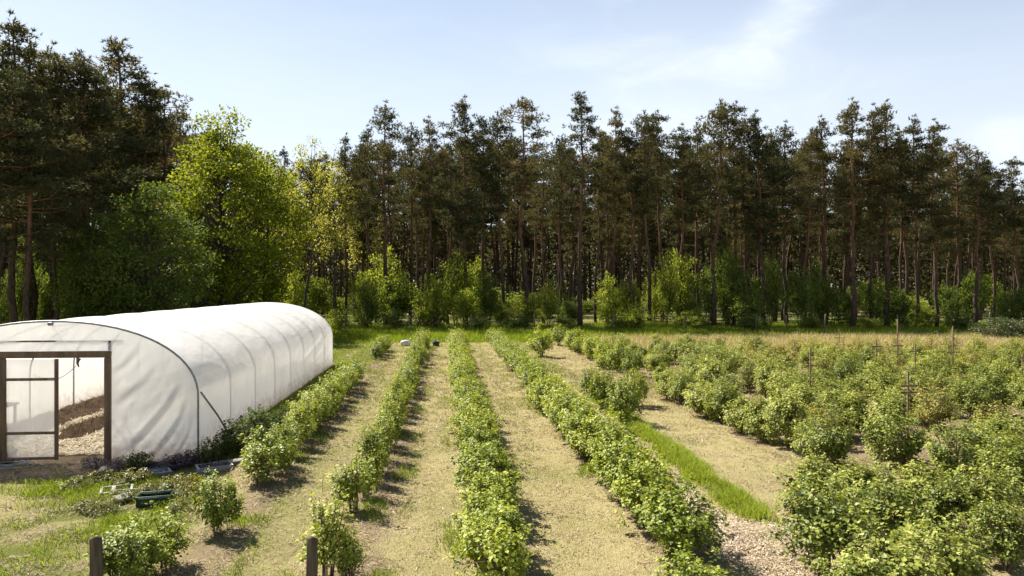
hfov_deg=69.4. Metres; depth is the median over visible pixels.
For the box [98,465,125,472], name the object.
stone slab
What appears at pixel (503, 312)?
woodland shrub
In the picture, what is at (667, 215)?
pine tree
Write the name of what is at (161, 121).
pine tree
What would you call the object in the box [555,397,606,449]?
currant bush
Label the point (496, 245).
pine tree
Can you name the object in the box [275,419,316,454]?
currant bush
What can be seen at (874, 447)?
raspberry bush
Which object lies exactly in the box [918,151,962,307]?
pine tree
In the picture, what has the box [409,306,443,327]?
woodland shrub
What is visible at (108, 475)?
herb clump
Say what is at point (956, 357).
raspberry bush
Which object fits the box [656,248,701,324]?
woodland shrub
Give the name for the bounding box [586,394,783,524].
tall grass
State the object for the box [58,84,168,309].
pine tree
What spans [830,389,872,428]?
raspberry bush
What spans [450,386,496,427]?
currant bush
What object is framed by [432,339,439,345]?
black bucket
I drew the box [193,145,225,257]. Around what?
pine tree
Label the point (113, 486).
cold frame light
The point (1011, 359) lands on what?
raspberry bush
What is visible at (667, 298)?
woodland shrub
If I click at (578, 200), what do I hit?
pine tree
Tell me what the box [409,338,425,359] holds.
currant bush
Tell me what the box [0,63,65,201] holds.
pine tree
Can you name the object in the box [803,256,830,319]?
woodland shrub
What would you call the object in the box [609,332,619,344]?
raspberry bush
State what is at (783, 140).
pine tree
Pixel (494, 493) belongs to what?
currant bush
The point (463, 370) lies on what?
currant bush
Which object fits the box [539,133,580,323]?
pine tree
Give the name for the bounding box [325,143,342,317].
pine tree
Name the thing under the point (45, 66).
pine tree
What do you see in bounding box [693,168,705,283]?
pine tree
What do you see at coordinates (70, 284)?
woodland shrub
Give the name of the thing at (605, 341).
currant bush
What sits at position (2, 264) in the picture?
pine tree
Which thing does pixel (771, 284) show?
woodland shrub
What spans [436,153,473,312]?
pine tree
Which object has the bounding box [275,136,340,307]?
birch tree
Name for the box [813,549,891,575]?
raspberry bush
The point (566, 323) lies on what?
woodland shrub
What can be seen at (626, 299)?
woodland shrub
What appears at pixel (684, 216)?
pine tree
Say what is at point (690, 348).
raspberry bush
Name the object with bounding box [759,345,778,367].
raspberry bush
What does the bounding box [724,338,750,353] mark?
raspberry bush
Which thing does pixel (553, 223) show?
pine tree
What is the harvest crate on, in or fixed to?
on the ground at (608, 549)
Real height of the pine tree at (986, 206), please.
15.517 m
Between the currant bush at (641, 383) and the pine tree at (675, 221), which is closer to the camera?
the currant bush at (641, 383)
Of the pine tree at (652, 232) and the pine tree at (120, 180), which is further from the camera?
the pine tree at (652, 232)
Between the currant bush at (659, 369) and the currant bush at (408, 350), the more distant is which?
the currant bush at (408, 350)
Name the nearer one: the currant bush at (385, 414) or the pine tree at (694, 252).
the currant bush at (385, 414)
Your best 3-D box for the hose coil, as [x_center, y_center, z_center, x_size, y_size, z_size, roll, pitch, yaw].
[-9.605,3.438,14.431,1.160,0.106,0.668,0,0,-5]
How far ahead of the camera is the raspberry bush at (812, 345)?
33.08 m
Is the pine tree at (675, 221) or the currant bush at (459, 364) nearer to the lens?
the currant bush at (459, 364)
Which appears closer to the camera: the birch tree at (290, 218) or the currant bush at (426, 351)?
the currant bush at (426, 351)
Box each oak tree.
[42,210,147,319]
[75,178,223,315]
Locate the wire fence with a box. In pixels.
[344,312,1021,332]
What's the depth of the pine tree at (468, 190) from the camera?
63.86 m
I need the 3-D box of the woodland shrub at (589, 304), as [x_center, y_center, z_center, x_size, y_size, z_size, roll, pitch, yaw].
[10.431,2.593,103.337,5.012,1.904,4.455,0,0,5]
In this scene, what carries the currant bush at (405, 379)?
on the ground at (608, 549)
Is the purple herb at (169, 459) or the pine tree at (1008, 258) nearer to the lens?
the purple herb at (169, 459)
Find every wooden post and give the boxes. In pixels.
[89,536,103,575]
[306,536,317,575]
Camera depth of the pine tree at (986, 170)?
62.89 m
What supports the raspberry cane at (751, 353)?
on the ground at (608, 549)
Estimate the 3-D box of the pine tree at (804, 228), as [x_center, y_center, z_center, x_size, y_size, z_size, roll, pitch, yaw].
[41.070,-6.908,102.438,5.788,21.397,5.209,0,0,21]
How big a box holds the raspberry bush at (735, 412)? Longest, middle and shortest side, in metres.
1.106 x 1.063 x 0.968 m
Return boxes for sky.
[0,0,1023,288]
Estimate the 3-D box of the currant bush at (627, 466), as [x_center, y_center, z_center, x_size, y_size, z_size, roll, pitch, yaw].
[1.903,2.892,11.055,1.063,1.216,1.151,-1,0,10]
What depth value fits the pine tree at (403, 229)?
104.84 m
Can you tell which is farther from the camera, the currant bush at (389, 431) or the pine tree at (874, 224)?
the pine tree at (874, 224)
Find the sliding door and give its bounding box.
[2,359,58,460]
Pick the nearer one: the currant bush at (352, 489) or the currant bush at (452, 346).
the currant bush at (352, 489)
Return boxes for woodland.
[5,202,1023,307]
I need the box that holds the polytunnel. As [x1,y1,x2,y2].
[0,302,332,464]
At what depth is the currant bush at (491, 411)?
17.89 m
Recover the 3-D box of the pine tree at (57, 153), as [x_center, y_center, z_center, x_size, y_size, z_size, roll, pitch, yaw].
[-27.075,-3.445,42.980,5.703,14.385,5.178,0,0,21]
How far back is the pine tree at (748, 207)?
65.84 m
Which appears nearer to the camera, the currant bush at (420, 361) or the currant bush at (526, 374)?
the currant bush at (526, 374)
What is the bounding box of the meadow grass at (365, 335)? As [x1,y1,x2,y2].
[328,320,1021,351]
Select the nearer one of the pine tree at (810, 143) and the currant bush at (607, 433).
the currant bush at (607, 433)
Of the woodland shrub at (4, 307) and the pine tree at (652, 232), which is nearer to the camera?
the woodland shrub at (4, 307)
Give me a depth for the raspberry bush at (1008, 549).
9.13 m
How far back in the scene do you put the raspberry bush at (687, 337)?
35.96 m
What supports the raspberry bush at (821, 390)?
on the ground at (608, 549)
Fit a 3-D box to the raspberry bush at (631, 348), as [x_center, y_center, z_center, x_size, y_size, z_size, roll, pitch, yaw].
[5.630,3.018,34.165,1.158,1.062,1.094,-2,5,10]
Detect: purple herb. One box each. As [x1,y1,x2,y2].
[73,454,110,470]
[99,457,138,471]
[157,454,199,468]
[168,448,211,467]
[191,453,219,462]
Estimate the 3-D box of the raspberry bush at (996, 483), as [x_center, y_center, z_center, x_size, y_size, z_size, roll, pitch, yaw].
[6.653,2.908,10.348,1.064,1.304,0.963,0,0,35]
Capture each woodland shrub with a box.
[0,273,22,323]
[2,236,46,321]
[17,228,64,320]
[36,265,60,320]
[51,236,88,319]
[169,277,218,308]
[214,272,258,304]
[278,264,310,307]
[295,276,340,321]
[324,297,352,313]
[325,308,356,330]
[339,268,370,310]
[346,277,388,329]
[349,271,377,324]
[365,246,412,323]
[374,268,422,319]
[376,310,413,330]
[409,273,454,327]
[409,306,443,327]
[420,272,431,290]
[431,248,478,325]
[448,287,482,327]
[457,254,487,320]
[467,315,490,329]
[469,264,502,326]
[486,298,513,325]
[487,287,523,318]
[500,284,513,300]
[501,315,532,329]
[510,292,543,325]
[512,291,538,305]
[522,293,562,314]
[534,278,562,326]
[550,317,578,329]
[553,294,576,310]
[555,296,586,322]
[582,299,599,311]
[590,271,622,326]
[592,296,624,315]
[604,317,639,328]
[612,279,643,324]
[620,303,653,328]
[642,267,658,299]
[644,286,663,323]
[652,250,680,324]
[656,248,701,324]
[671,308,708,329]
[682,295,701,323]
[694,260,720,325]
[706,238,750,324]
[719,255,750,326]
[725,287,768,322]
[732,314,773,329]
[739,278,761,305]
[754,251,785,325]
[775,262,819,327]
[780,282,798,305]
[788,294,802,310]
[794,315,826,329]
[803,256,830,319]
[807,279,845,325]
[830,292,858,315]
[834,312,863,325]
[837,286,864,310]
[850,275,897,326]
[855,317,880,328]
[858,281,883,312]
[880,286,923,325]
[893,295,931,318]
[906,305,939,327]
[908,317,936,329]
[925,288,946,307]
[927,280,962,325]
[942,315,982,329]
[952,269,989,325]
[953,273,1008,315]
[986,291,1023,328]
[991,286,1013,309]
[1007,284,1023,319]
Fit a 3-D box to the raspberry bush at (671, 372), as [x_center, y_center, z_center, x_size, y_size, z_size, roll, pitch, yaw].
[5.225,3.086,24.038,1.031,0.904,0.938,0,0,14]
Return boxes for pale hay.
[561,331,1023,357]
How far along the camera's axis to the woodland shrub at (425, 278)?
107.62 m
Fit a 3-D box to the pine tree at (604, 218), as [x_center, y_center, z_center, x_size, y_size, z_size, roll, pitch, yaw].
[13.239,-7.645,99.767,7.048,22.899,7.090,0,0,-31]
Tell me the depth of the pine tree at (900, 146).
61.87 m
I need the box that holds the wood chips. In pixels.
[563,384,888,575]
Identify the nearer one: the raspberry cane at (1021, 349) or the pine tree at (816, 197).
the raspberry cane at (1021, 349)
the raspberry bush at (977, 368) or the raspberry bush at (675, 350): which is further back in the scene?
the raspberry bush at (675, 350)
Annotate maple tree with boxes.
[154,104,296,306]
[221,150,318,302]
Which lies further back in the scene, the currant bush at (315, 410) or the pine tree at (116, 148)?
the pine tree at (116, 148)
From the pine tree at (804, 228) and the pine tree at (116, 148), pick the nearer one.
the pine tree at (116, 148)
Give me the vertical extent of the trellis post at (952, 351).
2.312 m
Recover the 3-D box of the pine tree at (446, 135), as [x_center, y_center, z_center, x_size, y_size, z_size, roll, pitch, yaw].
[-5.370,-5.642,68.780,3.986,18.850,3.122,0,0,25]
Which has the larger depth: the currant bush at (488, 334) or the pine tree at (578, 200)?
the pine tree at (578, 200)
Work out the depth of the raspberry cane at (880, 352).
28.48 m
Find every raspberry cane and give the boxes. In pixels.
[714,331,731,352]
[726,362,756,390]
[742,337,758,363]
[743,347,764,365]
[765,341,783,360]
[774,341,788,354]
[786,332,804,360]
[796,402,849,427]
[797,334,817,348]
[811,347,841,377]
[835,334,853,355]
[844,335,864,353]
[847,337,868,350]
[866,349,893,368]
[882,336,905,353]
[883,336,904,354]
[883,352,907,378]
[896,362,924,383]
[903,334,922,352]
[906,379,948,428]
[915,372,961,434]
[919,333,937,351]
[932,334,956,349]
[943,330,963,355]
[947,371,974,383]
[957,344,982,368]
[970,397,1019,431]
[973,344,998,364]
[1004,334,1023,348]
[1015,339,1023,353]
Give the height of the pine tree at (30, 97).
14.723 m
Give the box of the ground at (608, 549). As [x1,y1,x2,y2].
[0,289,1023,575]
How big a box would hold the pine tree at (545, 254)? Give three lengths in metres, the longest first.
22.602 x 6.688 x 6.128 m
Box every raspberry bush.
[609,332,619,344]
[612,332,633,353]
[624,342,639,356]
[631,344,650,366]
[641,350,656,368]
[645,349,670,369]
[646,343,672,372]
[647,333,663,350]
[651,369,683,399]
[654,338,674,356]
[657,368,686,385]
[658,340,673,361]
[664,367,699,403]
[666,333,689,365]
[674,339,702,363]
[678,332,696,344]
[678,349,707,371]
[682,379,741,410]
[683,354,712,384]
[683,379,726,415]
[689,343,718,359]
[689,355,723,387]
[690,334,718,350]
[694,358,727,393]
[697,339,729,356]
[699,374,745,423]
[700,344,745,376]
[702,345,724,360]
[712,369,747,397]
[719,393,757,433]
[720,349,742,370]
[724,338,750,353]
[732,347,752,374]
[737,393,779,441]
[738,358,760,387]
[740,334,754,350]
[746,335,766,358]
[751,352,778,375]
[753,357,783,397]
[757,339,779,353]
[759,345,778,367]
[760,368,821,407]
[760,387,812,447]
[763,464,882,575]
[764,354,807,389]
[774,350,797,371]
[774,381,823,420]
[779,374,815,392]
[782,452,845,507]
[788,415,844,459]
[797,347,823,370]
[797,364,823,396]
[801,338,821,357]
[802,393,862,429]
[802,402,858,471]
[807,341,827,350]
[808,368,838,396]
[813,347,841,375]
[813,376,843,411]
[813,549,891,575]
[815,378,860,410]
[820,339,847,363]
[822,456,895,525]
[826,502,949,575]
[828,348,862,386]
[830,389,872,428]
[835,347,862,373]
[838,373,865,399]
[840,458,934,549]
[843,394,935,469]
[850,342,877,368]
[851,361,890,397]
[856,360,885,377]
[860,409,904,455]
[863,339,884,356]
[863,353,904,379]
[863,384,909,423]
[865,363,903,397]
[880,377,920,418]
[882,457,955,522]
[885,347,910,365]
[895,506,996,575]
[897,367,932,401]
[899,362,935,390]
[902,338,932,361]
[903,353,928,368]
[907,349,946,374]
[917,462,987,541]
[922,362,954,396]
[922,412,1010,484]
[923,387,958,415]
[927,345,951,372]
[930,345,954,361]
[934,364,957,380]
[943,445,1023,537]
[946,362,983,406]
[947,355,977,372]
[948,350,981,366]
[949,369,1000,422]
[953,417,1010,472]
[959,345,985,363]
[959,488,1023,573]
[965,334,986,355]
[967,361,992,371]
[968,361,1000,393]
[968,363,1017,413]
[969,411,1023,451]
[976,344,997,358]
[977,424,1023,482]
[979,346,1016,365]
[982,360,1019,375]
[986,354,1017,386]
[990,428,1023,507]
[994,338,1023,360]
[999,349,1023,376]
[1002,376,1023,403]
[1004,362,1023,387]
[1012,374,1023,411]
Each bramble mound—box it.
[967,316,1023,337]
[1004,320,1023,337]
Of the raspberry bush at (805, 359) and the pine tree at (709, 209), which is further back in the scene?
the pine tree at (709, 209)
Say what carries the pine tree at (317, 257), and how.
on the ground at (608, 549)
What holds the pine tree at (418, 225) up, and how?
on the ground at (608, 549)
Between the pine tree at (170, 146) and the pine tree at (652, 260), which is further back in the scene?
the pine tree at (652, 260)
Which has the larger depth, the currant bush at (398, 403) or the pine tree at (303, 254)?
the pine tree at (303, 254)
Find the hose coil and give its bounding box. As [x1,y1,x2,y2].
[0,460,48,468]
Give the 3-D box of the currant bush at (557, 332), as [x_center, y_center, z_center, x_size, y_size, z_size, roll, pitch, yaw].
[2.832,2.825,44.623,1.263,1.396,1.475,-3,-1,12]
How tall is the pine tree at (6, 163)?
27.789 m
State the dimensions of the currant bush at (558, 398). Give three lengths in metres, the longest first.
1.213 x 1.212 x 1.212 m
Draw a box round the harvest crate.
[136,490,173,507]
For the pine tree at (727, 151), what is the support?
on the ground at (608, 549)
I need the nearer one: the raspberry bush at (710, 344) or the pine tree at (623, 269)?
the raspberry bush at (710, 344)
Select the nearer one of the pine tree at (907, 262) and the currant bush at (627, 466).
the currant bush at (627, 466)
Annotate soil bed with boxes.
[59,394,103,425]
[59,412,103,440]
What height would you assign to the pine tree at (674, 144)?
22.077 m
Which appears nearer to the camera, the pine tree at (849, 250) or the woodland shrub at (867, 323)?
the woodland shrub at (867, 323)
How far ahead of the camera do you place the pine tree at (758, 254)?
76.38 m
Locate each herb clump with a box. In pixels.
[55,475,93,491]
[73,495,111,511]
[81,497,122,517]
[87,467,122,483]
[107,489,134,500]
[109,470,140,487]
[116,467,154,483]
[123,483,158,499]
[142,479,163,490]
[158,479,189,496]
[160,472,207,494]
[165,498,195,514]
[175,481,216,498]
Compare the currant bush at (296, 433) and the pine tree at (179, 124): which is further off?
the pine tree at (179, 124)
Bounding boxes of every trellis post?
[804,347,816,387]
[871,339,881,366]
[893,319,902,374]
[900,371,917,431]
[911,343,919,370]
[947,326,959,369]
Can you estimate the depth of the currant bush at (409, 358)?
28.14 m
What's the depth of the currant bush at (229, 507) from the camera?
10.30 m
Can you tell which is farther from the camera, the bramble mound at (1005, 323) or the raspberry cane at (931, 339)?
the bramble mound at (1005, 323)
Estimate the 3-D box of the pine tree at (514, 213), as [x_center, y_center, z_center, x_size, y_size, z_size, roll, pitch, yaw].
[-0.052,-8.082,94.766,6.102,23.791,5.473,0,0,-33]
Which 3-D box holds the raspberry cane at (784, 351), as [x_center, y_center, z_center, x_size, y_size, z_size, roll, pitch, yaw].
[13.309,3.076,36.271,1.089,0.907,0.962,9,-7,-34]
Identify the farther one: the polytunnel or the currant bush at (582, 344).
the currant bush at (582, 344)
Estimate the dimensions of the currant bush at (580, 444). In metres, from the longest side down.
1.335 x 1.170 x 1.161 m
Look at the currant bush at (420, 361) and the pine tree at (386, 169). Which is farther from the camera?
the pine tree at (386, 169)
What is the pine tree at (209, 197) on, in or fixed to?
on the ground at (608, 549)
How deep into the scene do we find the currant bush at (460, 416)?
16.44 m
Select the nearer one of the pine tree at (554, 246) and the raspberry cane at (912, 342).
the raspberry cane at (912, 342)
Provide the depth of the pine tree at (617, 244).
80.31 m
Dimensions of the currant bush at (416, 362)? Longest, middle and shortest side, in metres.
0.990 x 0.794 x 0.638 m
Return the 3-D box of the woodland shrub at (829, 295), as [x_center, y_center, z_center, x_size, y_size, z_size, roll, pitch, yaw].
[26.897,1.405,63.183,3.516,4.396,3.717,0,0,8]
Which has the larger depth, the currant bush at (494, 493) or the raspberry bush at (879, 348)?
the raspberry bush at (879, 348)
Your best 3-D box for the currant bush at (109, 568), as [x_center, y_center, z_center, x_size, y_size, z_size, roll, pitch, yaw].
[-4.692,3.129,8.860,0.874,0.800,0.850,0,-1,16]
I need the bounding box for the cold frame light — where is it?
[99,484,133,494]
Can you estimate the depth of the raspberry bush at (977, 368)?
26.89 m
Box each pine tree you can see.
[0,8,92,322]
[0,38,117,319]
[0,39,12,188]
[0,42,100,320]
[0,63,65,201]
[0,65,32,291]
[0,71,108,244]
[0,80,97,320]
[0,108,10,262]
[0,117,9,310]
[1,48,138,255]
[2,56,167,294]
[2,104,111,319]
[3,83,10,277]
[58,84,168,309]
[62,89,153,270]
[64,35,182,309]
[88,69,191,307]
[94,107,175,277]
[112,155,155,310]
[120,95,152,229]
[127,82,209,302]
[134,136,167,281]
[149,108,195,277]
[150,119,193,305]
[156,109,197,298]
[176,134,201,267]
[183,128,228,301]
[193,127,228,270]
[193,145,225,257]
[275,145,303,302]
[281,202,303,293]
[292,160,307,282]
[296,183,320,283]
[299,153,330,273]
[301,160,336,313]
[305,189,337,310]
[312,181,333,314]
[317,166,334,282]
[319,152,335,268]
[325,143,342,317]
[327,150,350,297]
[327,175,361,318]
[328,132,362,323]
[337,164,371,321]
[343,144,382,276]
[346,124,393,324]
[346,141,390,317]
[347,99,411,324]
[350,149,378,242]
[370,137,418,287]
[370,141,401,297]
[380,169,402,257]
[389,163,419,293]
[391,121,438,323]
[398,155,435,319]
[399,116,454,323]
[402,147,445,307]
[407,155,442,308]
[413,171,443,283]
[419,147,440,290]
[421,95,511,322]
[430,148,454,310]
[430,164,436,270]
[431,146,453,313]
[432,125,468,324]
[432,150,454,307]
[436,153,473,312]
[436,177,453,282]
[439,160,479,275]
[442,158,472,316]
[449,139,472,234]
[449,144,479,266]
[455,116,512,321]
[461,155,490,277]
[466,138,492,275]
[471,111,530,324]
[472,147,504,292]
[477,140,516,295]
[479,163,514,297]
[487,95,553,324]
[487,133,524,307]
[505,135,529,303]
[506,157,540,309]
[509,170,535,308]
[511,158,549,322]
[518,174,545,274]
[522,142,547,295]
[526,146,560,322]
[528,149,565,294]
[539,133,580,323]
[541,143,580,314]
[545,144,592,317]
[546,91,612,327]
[546,139,567,296]
[549,164,575,275]
[554,153,594,310]
[575,161,595,307]
[581,126,617,322]
[583,132,622,306]
[586,150,627,276]
[587,106,638,319]
[588,147,637,318]
[589,158,625,320]
[593,133,620,283]
[594,149,640,304]
[604,127,650,323]
[613,144,626,293]
[615,109,682,325]
[616,159,651,304]
[616,164,637,280]
[619,146,653,313]
[628,141,660,306]
[632,109,673,321]
[636,154,672,273]
[636,157,688,298]
[637,136,667,280]
[646,149,667,293]
[653,130,694,310]
[654,155,674,275]
[655,122,706,325]
[655,158,712,264]
[669,142,695,279]
[670,121,729,321]
[670,164,689,285]
[672,143,705,293]
[681,167,707,295]
[682,99,754,325]
[691,141,731,321]
[691,161,708,302]
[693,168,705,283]
[699,160,710,286]
[700,164,724,244]
[705,136,732,267]
[712,100,749,323]
[712,158,737,259]
[713,147,749,311]
[714,114,767,304]
[721,109,802,324]
[723,145,759,289]
[729,166,759,294]
[729,166,769,286]
[745,133,774,309]
[749,137,802,321]
[751,120,805,324]
[757,129,788,286]
[764,142,789,305]
[768,160,803,319]
[782,129,835,316]
[785,153,814,306]
[786,150,816,302]
[788,114,865,325]
[788,154,804,279]
[790,148,818,262]
[790,161,827,282]
[795,137,833,281]
[795,138,843,320]
[797,96,904,326]
[826,167,865,315]
[830,136,859,304]
[830,158,865,308]
[830,165,850,279]
[830,221,862,250]
[836,103,911,324]
[837,199,863,276]
[845,149,871,285]
[858,98,924,325]
[858,134,893,278]
[858,155,904,289]
[859,185,897,289]
[875,128,923,322]
[880,153,929,319]
[890,113,943,324]
[893,137,911,284]
[897,118,981,326]
[903,166,931,294]
[906,157,941,277]
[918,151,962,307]
[919,144,944,309]
[922,139,950,307]
[925,176,970,318]
[935,138,995,317]
[939,162,970,289]
[946,146,1023,326]
[952,188,973,275]
[955,168,991,278]
[959,156,1004,319]
[962,163,1020,316]
[964,195,975,272]
[967,185,992,312]
[984,187,1023,310]
[989,172,1014,309]
[993,156,1023,320]
[998,235,1023,298]
[1000,182,1023,302]
[1003,202,1023,291]
[1004,183,1023,239]
[1006,210,1023,278]
[1006,215,1023,254]
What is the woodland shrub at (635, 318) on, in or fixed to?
on the ground at (608, 549)
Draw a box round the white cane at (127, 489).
[111,489,150,491]
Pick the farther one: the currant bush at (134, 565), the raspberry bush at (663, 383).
the raspberry bush at (663, 383)
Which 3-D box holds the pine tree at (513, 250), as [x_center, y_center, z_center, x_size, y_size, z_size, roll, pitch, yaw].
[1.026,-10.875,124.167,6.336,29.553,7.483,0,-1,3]
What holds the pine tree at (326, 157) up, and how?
on the ground at (608, 549)
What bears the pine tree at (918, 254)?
on the ground at (608, 549)
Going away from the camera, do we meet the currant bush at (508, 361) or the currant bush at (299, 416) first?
the currant bush at (299, 416)
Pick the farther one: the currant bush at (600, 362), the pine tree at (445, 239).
the pine tree at (445, 239)
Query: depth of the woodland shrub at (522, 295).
96.70 m
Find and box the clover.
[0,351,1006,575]
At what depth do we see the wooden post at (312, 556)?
8.25 m
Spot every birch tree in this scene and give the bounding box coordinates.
[258,168,308,302]
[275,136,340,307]
[307,160,357,317]
[339,189,391,278]
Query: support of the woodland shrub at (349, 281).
on the ground at (608, 549)
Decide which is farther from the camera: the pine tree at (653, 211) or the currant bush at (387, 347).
the pine tree at (653, 211)
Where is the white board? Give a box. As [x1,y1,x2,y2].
[212,458,242,465]
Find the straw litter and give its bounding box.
[59,408,103,455]
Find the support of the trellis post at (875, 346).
on the ground at (608, 549)
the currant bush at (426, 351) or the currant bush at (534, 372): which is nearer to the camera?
the currant bush at (534, 372)
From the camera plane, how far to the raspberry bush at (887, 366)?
25.16 m
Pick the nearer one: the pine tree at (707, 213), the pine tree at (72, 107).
the pine tree at (72, 107)
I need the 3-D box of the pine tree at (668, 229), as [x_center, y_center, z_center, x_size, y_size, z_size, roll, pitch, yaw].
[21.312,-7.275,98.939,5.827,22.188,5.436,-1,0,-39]
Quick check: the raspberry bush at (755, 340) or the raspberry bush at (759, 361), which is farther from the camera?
the raspberry bush at (755, 340)
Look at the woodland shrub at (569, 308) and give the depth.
63.64 m
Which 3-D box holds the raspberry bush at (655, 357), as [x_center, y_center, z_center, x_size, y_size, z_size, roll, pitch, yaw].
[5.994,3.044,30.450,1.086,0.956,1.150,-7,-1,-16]
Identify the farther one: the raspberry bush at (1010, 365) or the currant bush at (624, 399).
the raspberry bush at (1010, 365)
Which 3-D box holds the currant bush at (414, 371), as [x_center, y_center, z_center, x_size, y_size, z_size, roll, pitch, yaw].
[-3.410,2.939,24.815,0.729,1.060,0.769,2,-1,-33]
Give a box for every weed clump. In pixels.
[118,450,155,472]
[195,437,227,463]
[207,426,246,457]
[216,417,265,457]
[228,404,284,441]
[249,405,287,432]
[268,404,292,425]
[280,398,298,412]
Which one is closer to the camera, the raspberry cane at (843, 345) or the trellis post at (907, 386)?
the trellis post at (907, 386)
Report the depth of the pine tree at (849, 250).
121.58 m
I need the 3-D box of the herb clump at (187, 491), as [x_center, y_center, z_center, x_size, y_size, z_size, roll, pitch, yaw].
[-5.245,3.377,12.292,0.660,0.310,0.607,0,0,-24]
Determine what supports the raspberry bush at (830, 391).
on the ground at (608, 549)
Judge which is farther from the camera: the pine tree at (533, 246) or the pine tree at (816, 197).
the pine tree at (533, 246)
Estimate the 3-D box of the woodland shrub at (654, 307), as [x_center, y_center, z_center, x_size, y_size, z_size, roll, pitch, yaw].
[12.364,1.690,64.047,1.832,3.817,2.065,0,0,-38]
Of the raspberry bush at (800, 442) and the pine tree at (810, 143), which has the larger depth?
the pine tree at (810, 143)
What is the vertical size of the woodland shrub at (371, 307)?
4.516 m
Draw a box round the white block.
[113,493,130,503]
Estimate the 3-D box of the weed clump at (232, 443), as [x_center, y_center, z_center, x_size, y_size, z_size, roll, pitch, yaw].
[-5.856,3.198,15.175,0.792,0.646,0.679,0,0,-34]
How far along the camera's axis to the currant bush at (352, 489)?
11.29 m
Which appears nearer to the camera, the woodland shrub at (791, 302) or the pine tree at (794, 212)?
the woodland shrub at (791, 302)
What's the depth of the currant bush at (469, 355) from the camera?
29.06 m
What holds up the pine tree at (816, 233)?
on the ground at (608, 549)
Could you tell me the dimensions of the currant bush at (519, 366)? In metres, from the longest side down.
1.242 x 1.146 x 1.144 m
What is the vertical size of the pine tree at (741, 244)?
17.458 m
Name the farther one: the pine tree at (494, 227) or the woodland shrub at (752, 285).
the woodland shrub at (752, 285)
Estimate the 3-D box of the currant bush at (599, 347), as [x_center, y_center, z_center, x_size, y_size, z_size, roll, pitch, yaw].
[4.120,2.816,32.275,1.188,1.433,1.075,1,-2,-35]
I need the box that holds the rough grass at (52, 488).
[0,357,737,575]
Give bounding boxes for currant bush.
[82,511,171,575]
[108,514,174,575]
[126,494,197,569]
[189,469,245,536]
[238,422,298,474]
[238,438,282,486]
[263,412,297,466]
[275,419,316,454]
[283,402,316,447]
[285,393,324,427]
[286,391,317,435]
[294,384,335,424]
[295,473,360,575]
[299,385,337,416]
[306,376,342,416]
[314,371,348,407]
[322,533,368,575]
[324,368,352,396]
[325,367,350,398]
[327,452,375,512]
[334,360,361,386]
[336,362,358,394]
[341,359,363,379]
[342,356,364,375]
[349,364,368,376]
[353,446,393,497]
[354,424,387,482]
[355,416,393,471]
[360,409,395,455]
[368,342,384,359]
[371,339,389,352]
[371,398,403,448]
[372,335,387,351]
[375,391,404,428]
[375,407,399,430]
[378,378,407,423]
[382,334,393,351]
[382,388,413,417]
[385,373,406,403]
[385,380,414,405]
[392,371,415,397]
[395,361,420,388]
[395,366,419,389]
[397,379,415,405]
[398,358,418,374]
[399,354,421,376]
[401,352,419,365]
[402,341,420,362]
[402,350,415,365]
[405,359,420,384]
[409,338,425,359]
[409,343,430,361]
[415,346,425,366]
[420,330,431,349]
[442,358,478,381]
[442,500,533,575]
[444,378,473,410]
[445,401,497,438]
[446,333,462,350]
[446,339,462,356]
[446,355,473,381]
[447,339,468,355]
[447,345,469,363]
[447,351,463,369]
[448,362,475,387]
[448,438,509,485]
[449,383,480,409]
[449,400,501,438]
[450,354,471,368]
[450,364,475,386]
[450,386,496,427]
[451,373,481,392]
[451,479,521,542]
[452,410,497,452]
[452,442,516,495]
[453,356,476,373]
[454,328,469,345]
[454,374,483,387]
[454,376,492,410]
[455,351,476,369]
[456,390,497,421]
[457,384,491,410]
[457,462,524,524]
[459,494,532,571]
[460,438,533,503]
[462,416,505,457]
[485,327,497,341]
[492,331,508,345]
[493,336,508,355]
[497,335,507,355]
[498,338,513,352]
[500,338,520,355]
[500,348,528,369]
[501,340,523,355]
[501,340,524,358]
[506,344,532,367]
[509,347,532,373]
[513,354,539,370]
[514,351,540,378]
[515,353,539,373]
[517,357,551,386]
[519,360,557,390]
[520,360,560,386]
[521,360,550,384]
[523,371,562,396]
[525,325,555,356]
[525,373,564,400]
[529,369,572,407]
[540,374,572,414]
[542,380,578,418]
[542,381,591,418]
[548,392,595,433]
[549,323,566,344]
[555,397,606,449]
[555,406,613,463]
[557,393,613,441]
[565,326,583,350]
[570,333,595,354]
[571,335,587,351]
[576,359,598,397]
[579,333,599,358]
[582,333,600,359]
[585,408,641,481]
[586,361,621,409]
[587,411,646,467]
[591,332,614,352]
[593,335,617,367]
[593,350,615,369]
[593,429,670,497]
[604,435,674,515]
[605,335,630,371]
[605,371,645,422]
[613,451,695,531]
[619,344,644,375]
[619,367,653,405]
[630,474,730,558]
[651,542,729,575]
[652,360,679,385]
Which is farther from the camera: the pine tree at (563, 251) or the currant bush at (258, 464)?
the pine tree at (563, 251)
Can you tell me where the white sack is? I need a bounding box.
[400,338,410,345]
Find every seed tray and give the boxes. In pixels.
[140,461,180,470]
[143,467,171,476]
[195,459,233,473]
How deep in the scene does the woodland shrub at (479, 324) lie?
56.61 m
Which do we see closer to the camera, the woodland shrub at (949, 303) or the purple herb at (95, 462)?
the purple herb at (95, 462)
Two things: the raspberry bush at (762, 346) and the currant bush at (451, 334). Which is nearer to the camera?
the raspberry bush at (762, 346)

